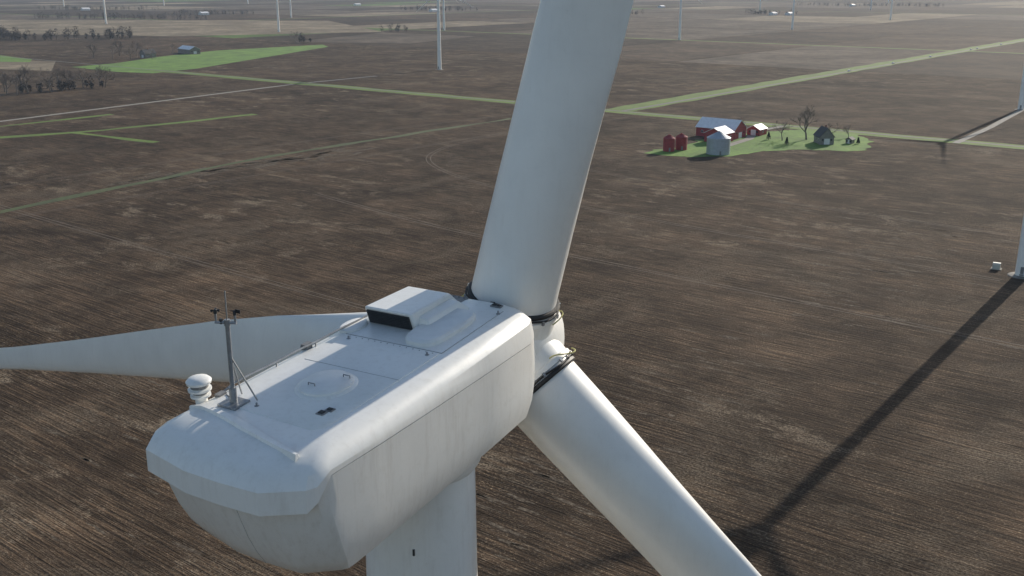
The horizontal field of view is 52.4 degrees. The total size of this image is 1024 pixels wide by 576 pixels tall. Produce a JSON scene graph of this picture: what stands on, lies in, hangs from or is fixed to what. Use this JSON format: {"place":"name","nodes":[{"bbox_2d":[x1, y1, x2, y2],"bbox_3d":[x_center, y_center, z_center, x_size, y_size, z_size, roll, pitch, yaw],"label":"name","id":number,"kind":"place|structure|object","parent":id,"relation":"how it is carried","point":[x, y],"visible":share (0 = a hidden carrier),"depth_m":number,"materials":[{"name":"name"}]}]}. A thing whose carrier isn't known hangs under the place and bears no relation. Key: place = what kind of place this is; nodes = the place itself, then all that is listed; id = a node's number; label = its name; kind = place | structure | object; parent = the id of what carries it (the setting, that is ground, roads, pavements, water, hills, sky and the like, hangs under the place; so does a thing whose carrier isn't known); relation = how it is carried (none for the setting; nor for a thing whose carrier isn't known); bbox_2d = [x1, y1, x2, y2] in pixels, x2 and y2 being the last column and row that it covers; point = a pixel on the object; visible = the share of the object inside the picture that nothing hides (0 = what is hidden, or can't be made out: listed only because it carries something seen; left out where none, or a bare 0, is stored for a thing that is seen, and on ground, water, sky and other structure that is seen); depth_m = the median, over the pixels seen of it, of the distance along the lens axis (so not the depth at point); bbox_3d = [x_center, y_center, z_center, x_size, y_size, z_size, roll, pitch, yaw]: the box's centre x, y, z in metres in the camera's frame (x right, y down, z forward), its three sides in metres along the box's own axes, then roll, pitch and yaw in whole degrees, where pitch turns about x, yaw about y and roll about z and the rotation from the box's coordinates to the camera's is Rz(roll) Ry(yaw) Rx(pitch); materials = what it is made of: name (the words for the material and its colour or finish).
{"place":"outdoors","nodes":[
{"label":"outdoors","id":0,"kind":"place"},
{"bbox_2d":[0,55,31,61],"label":"lawn","id":1,"kind":"structure","parent":0,"point":[8,59],"depth_m":1213.04,"materials":[{"name":"green plant"}]},
{"bbox_2d":[0,60,55,70],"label":"stubble field","id":2,"kind":"structure","parent":0,"point":[40,65],"depth_m":1128.04,"materials":[{"name":"beige plant"}]},
{"bbox_2d":[0,76,373,121],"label":"gravel road","id":3,"kind":"structure","parent":0,"point":[169,99],"depth_m":793.90,"materials":[{"name":"grey gravel"}]},
{"bbox_2d":[0,20,380,35],"bbox_3d":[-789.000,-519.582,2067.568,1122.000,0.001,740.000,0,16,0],"label":"stubble field","id":4,"kind":"structure","parent":0,"point":[189,27],"depth_m":2030.49,"materials":[{"name":"beige plant"}]},
{"bbox_2d":[76,45,327,72],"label":"crop field","id":5,"kind":"structure","parent":0,"point":[190,61],"depth_m":1213.04,"materials":[{"name":"green plant"}]},
{"bbox_2d":[139,48,155,57],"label":"farmhouse","id":6,"kind":"object","parent":5,"relation":"on","point":[142,53],"visible":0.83,"depth_m":1238.65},
{"bbox_2d":[296,33,473,42],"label":"stubble field","id":7,"kind":"structure","parent":0,"point":[390,38],"depth_m":1648.87,"materials":[{"name":"beige plant"}]},
{"bbox_2d":[0,0,1023,575],"bbox_3d":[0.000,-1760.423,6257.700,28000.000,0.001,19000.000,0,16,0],"label":"ground","id":8,"kind":"structure","parent":0,"point":[832,460],"depth_m":326.68,"materials":[{"name":"soil"}]},
{"bbox_2d":[0,69,9,91],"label":"bare tree","id":9,"kind":"object","parent":8,"relation":"on","point":[2,82],"visible":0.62,"depth_m":856.64,"materials":[{"name":"brown plant"}]},
{"bbox_2d":[0,72,12,93],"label":"bare tree","id":10,"kind":"object","parent":8,"relation":"on","point":[4,79],"visible":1,"depth_m":845.22,"materials":[{"name":"brown plant"}]},
{"bbox_2d":[12,75,27,94],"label":"bare tree","id":11,"kind":"object","parent":8,"relation":"on","point":[18,81],"visible":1,"depth_m":839.91,"materials":[{"name":"brown plant"}]},
{"bbox_2d":[7,71,33,91],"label":"bare tree","id":12,"kind":"object","parent":8,"relation":"on","point":[22,78],"visible":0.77,"depth_m":853.41,"materials":[{"name":"brown plant"}]},
{"bbox_2d":[9,64,36,92],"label":"bare tree","id":13,"kind":"object","parent":8,"relation":"on","point":[24,73],"visible":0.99,"depth_m":849.22,"materials":[{"name":"brown plant"}]},
{"bbox_2d":[37,72,56,92],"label":"bare tree","id":14,"kind":"object","parent":8,"relation":"on","point":[40,79],"visible":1,"depth_m":855.94,"materials":[{"name":"brown plant"}]},
{"bbox_2d":[36,67,62,90],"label":"bare tree","id":15,"kind":"object","parent":8,"relation":"on","point":[46,75],"visible":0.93,"depth_m":867.29,"materials":[{"name":"brown plant"}]},
{"bbox_2d":[0,114,113,126],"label":"grass waterway","id":16,"kind":"object","parent":8,"relation":"on","point":[61,119],"depth_m":691.61,"materials":[{"name":"green plant"}]},
{"bbox_2d":[17,75,103,92],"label":"distant trees","id":17,"kind":"object","parent":8,"relation":"on","point":[61,84],"visible":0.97,"depth_m":874.14,"materials":[{"name":"brown plant"}]},
{"bbox_2d":[53,65,69,81],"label":"bare tree","id":18,"kind":"object","parent":8,"relation":"on","point":[61,74],"visible":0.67,"depth_m":893.21,"materials":[{"name":"brown plant"}]},
{"bbox_2d":[57,67,77,88],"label":"bare tree","id":19,"kind":"object","parent":8,"relation":"on","point":[69,74],"visible":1,"depth_m":873.08,"materials":[{"name":"brown plant"}]},
{"bbox_2d":[73,67,87,87],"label":"bare tree","id":20,"kind":"object","parent":8,"relation":"on","point":[79,71],"visible":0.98,"depth_m":887.14,"materials":[{"name":"brown plant"}]},
{"bbox_2d":[87,43,98,57],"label":"bare tree","id":21,"kind":"object","parent":8,"relation":"on","point":[93,50],"visible":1,"depth_m":1238.72,"materials":[{"name":"brown plant"}]},
{"bbox_2d":[90,64,108,83],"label":"bare tree","id":22,"kind":"object","parent":8,"relation":"on","point":[99,78],"visible":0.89,"depth_m":904.97,"materials":[{"name":"brown plant"}]},
{"bbox_2d":[97,68,114,86],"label":"bare tree","id":23,"kind":"object","parent":8,"relation":"on","point":[106,75],"visible":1,"depth_m":895.58,"materials":[{"name":"brown plant"}]},
{"bbox_2d":[109,45,121,58],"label":"bare tree","id":24,"kind":"object","parent":8,"relation":"on","point":[115,50],"visible":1,"depth_m":1223.26,"materials":[{"name":"brown plant"}]},
{"bbox_2d":[73,132,158,142],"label":"grass waterway","id":25,"kind":"object","parent":8,"relation":"on","point":[137,140],"depth_m":608.67,"materials":[{"name":"green plant"}]},
{"bbox_2d":[111,39,124,54],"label":"bare tree","id":26,"kind":"object","parent":8,"relation":"on","point":[120,43],"visible":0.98,"depth_m":1265.79,"materials":[{"name":"brown plant"}]},
{"bbox_2d":[0,114,256,137],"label":"grass waterway","id":27,"kind":"object","parent":8,"relation":"on","point":[29,135],"depth_m":654.09,"materials":[{"name":"green plant"}]},
{"bbox_2d":[124,49,133,59],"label":"bare tree","id":28,"kind":"object","parent":8,"relation":"on","point":[128,50],"visible":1,"depth_m":1210.58,"materials":[{"name":"brown plant"}]},
{"bbox_2d":[129,41,142,53],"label":"bare tree","id":29,"kind":"object","parent":8,"relation":"on","point":[137,49],"visible":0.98,"depth_m":1261.78,"materials":[{"name":"brown plant"}]},
{"bbox_2d":[177,45,200,53],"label":"machine shed","id":30,"kind":"structure","parent":8,"relation":"on","point":[184,49],"depth_m":1304.46,"materials":[{"name":"grey metal"}]},
{"bbox_2d":[0,118,511,212],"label":"field boundary","id":31,"kind":"object","parent":8,"relation":"on","point":[107,189],"visible":0.99,"depth_m":501.19,"materials":[{"name":"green plant"}]},
{"bbox_2d":[0,0,760,575],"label":"wind turbine","id":32,"kind":"object","parent":8,"relation":"on","point":[374,432],"visible":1,"depth_m":23.48,"materials":[{"name":"paint"}]},
{"bbox_2d":[419,0,472,69],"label":"wind turbine","id":33,"kind":"object","parent":8,"relation":"on","point":[439,65],"visible":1,"depth_m":1067.17,"materials":[{"name":"paint"}]},
{"bbox_2d":[0,114,1023,348],"bbox_3d":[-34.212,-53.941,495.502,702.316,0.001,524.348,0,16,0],"label":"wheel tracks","id":34,"kind":"object","parent":8,"relation":"on","point":[571,254],"visible":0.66,"depth_m":383.00,"materials":[{"name":"soil"}]},
{"bbox_2d":[0,0,1023,79],"bbox_3d":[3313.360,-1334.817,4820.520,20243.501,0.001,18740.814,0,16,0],"label":"field patchwork","id":35,"kind":"structure","parent":8,"relation":"on","point":[985,63],"depth_m":2075.55,"materials":[{"name":"soil"}]},
{"bbox_2d":[0,24,132,39],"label":"distant trees","id":36,"kind":"object","parent":35,"relation":"on","point":[16,35],"visible":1,"depth_m":1630.74,"materials":[{"name":"brown plant"}]},
{"bbox_2d":[35,4,158,9],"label":"distant trees","id":37,"kind":"object","parent":35,"relation":"on","point":[100,8],"visible":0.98,"depth_m":3237.34,"materials":[{"name":"brown plant"}]},
{"bbox_2d":[103,0,106,23],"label":"wind turbine","id":38,"kind":"object","parent":35,"relation":"on","point":[104,12],"visible":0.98,"depth_m":2185.98,"materials":[{"name":"paint"}]},
{"bbox_2d":[34,11,207,19],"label":"distant trees","id":39,"kind":"object","parent":35,"relation":"on","point":[85,17],"visible":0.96,"depth_m":2461.67,"materials":[{"name":"brown plant"}]},
{"bbox_2d":[198,12,208,14],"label":"machine shed","id":40,"kind":"structure","parent":35,"relation":"on","point":[203,13],"depth_m":2760.59,"materials":[{"name":"white metal"}]},
{"bbox_2d":[174,9,253,14],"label":"distant trees","id":41,"kind":"object","parent":35,"relation":"on","point":[242,12],"visible":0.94,"depth_m":2785.24,"materials":[{"name":"brown plant"}]},
{"bbox_2d":[276,0,279,31],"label":"wind turbine","id":42,"kind":"object","parent":35,"relation":"on","point":[278,24],"visible":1,"depth_m":1847.85,"materials":[{"name":"paint"}]},
{"bbox_2d":[379,23,407,31],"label":"distant trees","id":43,"kind":"object","parent":35,"relation":"on","point":[397,27],"visible":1,"depth_m":1861.57,"materials":[{"name":"brown plant"}]},
{"bbox_2d":[400,5,477,10],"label":"distant trees","id":44,"kind":"object","parent":35,"relation":"on","point":[417,8],"visible":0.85,"depth_m":3133.24,"materials":[{"name":"brown plant"}]},
{"bbox_2d":[443,0,456,29],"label":"wind turbine","id":45,"kind":"object","parent":35,"relation":"on","point":[444,15],"visible":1,"depth_m":1906.10,"materials":[{"name":"paint"}]},
{"bbox_2d":[745,9,797,14],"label":"distant trees","id":46,"kind":"object","parent":35,"relation":"on","point":[759,12],"visible":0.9,"depth_m":2785.77,"materials":[{"name":"brown plant"}]},
{"bbox_2d":[790,0,794,29],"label":"wind turbine","id":47,"kind":"object","parent":35,"relation":"on","point":[792,23],"visible":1,"depth_m":1937.82,"materials":[{"name":"paint"}]},
{"bbox_2d":[801,1,943,6],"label":"distant trees","id":48,"kind":"object","parent":35,"relation":"on","point":[925,4],"visible":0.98,"depth_m":3667.48,"materials":[{"name":"brown plant"}]},
{"bbox_2d":[889,0,892,19],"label":"wind turbine","id":49,"kind":"object","parent":35,"relation":"on","point":[891,9],"visible":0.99,"depth_m":2406.79,"materials":[{"name":"paint"}]},
{"bbox_2d":[0,0,1023,53],"bbox_3d":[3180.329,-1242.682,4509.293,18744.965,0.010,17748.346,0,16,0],"label":"grass verge","id":50,"kind":"object","parent":8,"relation":"on","point":[634,38],"depth_m":1949.13,"materials":[{"name":"green plant"}]},
{"bbox_2d":[678,0,700,39],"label":"wind turbine","id":51,"kind":"object","parent":50,"relation":"on","point":[679,31],"visible":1,"depth_m":1599.45,"materials":[{"name":"paint"}]},
{"bbox_2d":[8,146,1023,575],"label":"dry soil patches","id":52,"kind":"object","parent":8,"relation":"on","point":[258,164],"visible":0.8,"depth_m":261.93,"materials":[{"name":"brown soil"}]},
{"bbox_2d":[151,70,1023,149],"bbox_3d":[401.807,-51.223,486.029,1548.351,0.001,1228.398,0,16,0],"label":"grass verge","id":53,"kind":"object","parent":8,"relation":"on","point":[867,133],"depth_m":716.92,"materials":[{"name":"green plant"}]},
{"bbox_2d":[606,38,1023,111],"bbox_3d":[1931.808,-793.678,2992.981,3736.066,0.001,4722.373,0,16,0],"label":"grass verge","id":54,"kind":"object","parent":8,"relation":"on","point":[655,102],"depth_m":949.90,"materials":[{"name":"green plant"}]},
{"bbox_2d":[990,262,1001,270],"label":"pad mounted transformer","id":55,"kind":"object","parent":8,"relation":"on","point":[996,266],"visible":1,"depth_m":332.78,"materials":[{"name":"paint"}]},
{"bbox_2d":[1007,216,1023,278],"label":"wind turbine","id":56,"kind":"object","parent":8,"relation":"on","point":[1018,273],"visible":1,"depth_m":323.73,"materials":[{"name":"paint"}]},
{"bbox_2d":[1014,68,1023,109],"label":"wind turbine","id":57,"kind":"object","parent":8,"relation":"on","point":[1021,102],"visible":1,"depth_m":740.51,"materials":[{"name":"paint"}]},
{"bbox_2d":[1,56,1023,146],"bbox_3d":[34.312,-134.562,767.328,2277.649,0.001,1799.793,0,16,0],"label":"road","id":58,"kind":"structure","parent":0,"point":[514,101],"depth_m":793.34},
{"bbox_2d":[704,126,734,141],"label":"red barn","id":59,"kind":"structure","parent":0,"point":[726,130],"depth_m":595.01,"materials":[{"name":"white metal"}]},
{"bbox_2d":[695,117,746,138],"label":"red barn","id":60,"kind":"structure","parent":0,"point":[705,124],"depth_m":612.76,"materials":[{"name":"white metal"}]},
{"bbox_2d":[730,126,785,145],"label":"gravel road","id":61,"kind":"structure","parent":0,"point":[749,137],"depth_m":604.21,"materials":[{"name":"grey gravel"}]},
{"bbox_2d":[646,130,873,156],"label":"lawn","id":62,"kind":"structure","parent":0,"point":[796,141],"depth_m":582.70,"materials":[{"name":"green plant"}]},
{"bbox_2d":[663,134,674,151],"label":"grain bin","id":63,"kind":"object","parent":62,"relation":"on","point":[668,142],"visible":1,"depth_m":560.67,"materials":[{"name":"red metal"}]},
{"bbox_2d":[675,133,687,149],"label":"grain bin","id":64,"kind":"object","parent":62,"relation":"on","point":[681,141],"visible":1,"depth_m":565.41,"materials":[{"name":"red metal"}]},
{"bbox_2d":[706,131,730,154],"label":"grain bin","id":65,"kind":"object","parent":62,"relation":"on","point":[718,142],"visible":1,"depth_m":549.41,"materials":[{"name":"metal"}]},
{"bbox_2d":[747,123,767,135],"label":"machine shed","id":66,"kind":"structure","parent":62,"relation":"on","point":[758,129],"depth_m":620.51,"materials":[{"name":"red metal"}]},
{"bbox_2d":[771,120,791,140],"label":"bare tree","id":67,"kind":"object","parent":62,"relation":"on","point":[787,127],"visible":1,"depth_m":600.11,"materials":[{"name":"brown plant"}]},
{"bbox_2d":[788,105,820,139],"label":"bare tree","id":68,"kind":"object","parent":62,"relation":"on","point":[810,113],"visible":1,"depth_m":602.73,"materials":[{"name":"brown plant"}]},
{"bbox_2d":[813,125,834,144],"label":"farmhouse","id":69,"kind":"object","parent":62,"relation":"on","point":[823,135],"visible":1,"depth_m":585.27,"materials":[{"name":"white wood"}]},
{"bbox_2d":[824,139,829,144],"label":"door","id":70,"kind":"structure","parent":69,"relation":"in","point":[826,141],"depth_m":585.10,"materials":[{"name":"white wood"}]},
{"bbox_2d":[845,136,855,143],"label":"garden shed","id":71,"kind":"structure","parent":62,"relation":"on","point":[851,140],"depth_m":588.92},
{"bbox_2d":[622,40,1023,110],"bbox_3d":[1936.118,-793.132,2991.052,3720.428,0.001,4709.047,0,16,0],"label":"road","id":72,"kind":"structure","parent":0,"point":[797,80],"depth_m":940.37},
{"bbox_2d":[952,110,1023,142],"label":"gravel road","id":73,"kind":"structure","parent":0,"point":[1002,120],"depth_m":653.44,"materials":[{"name":"beige gravel"}]}
]}

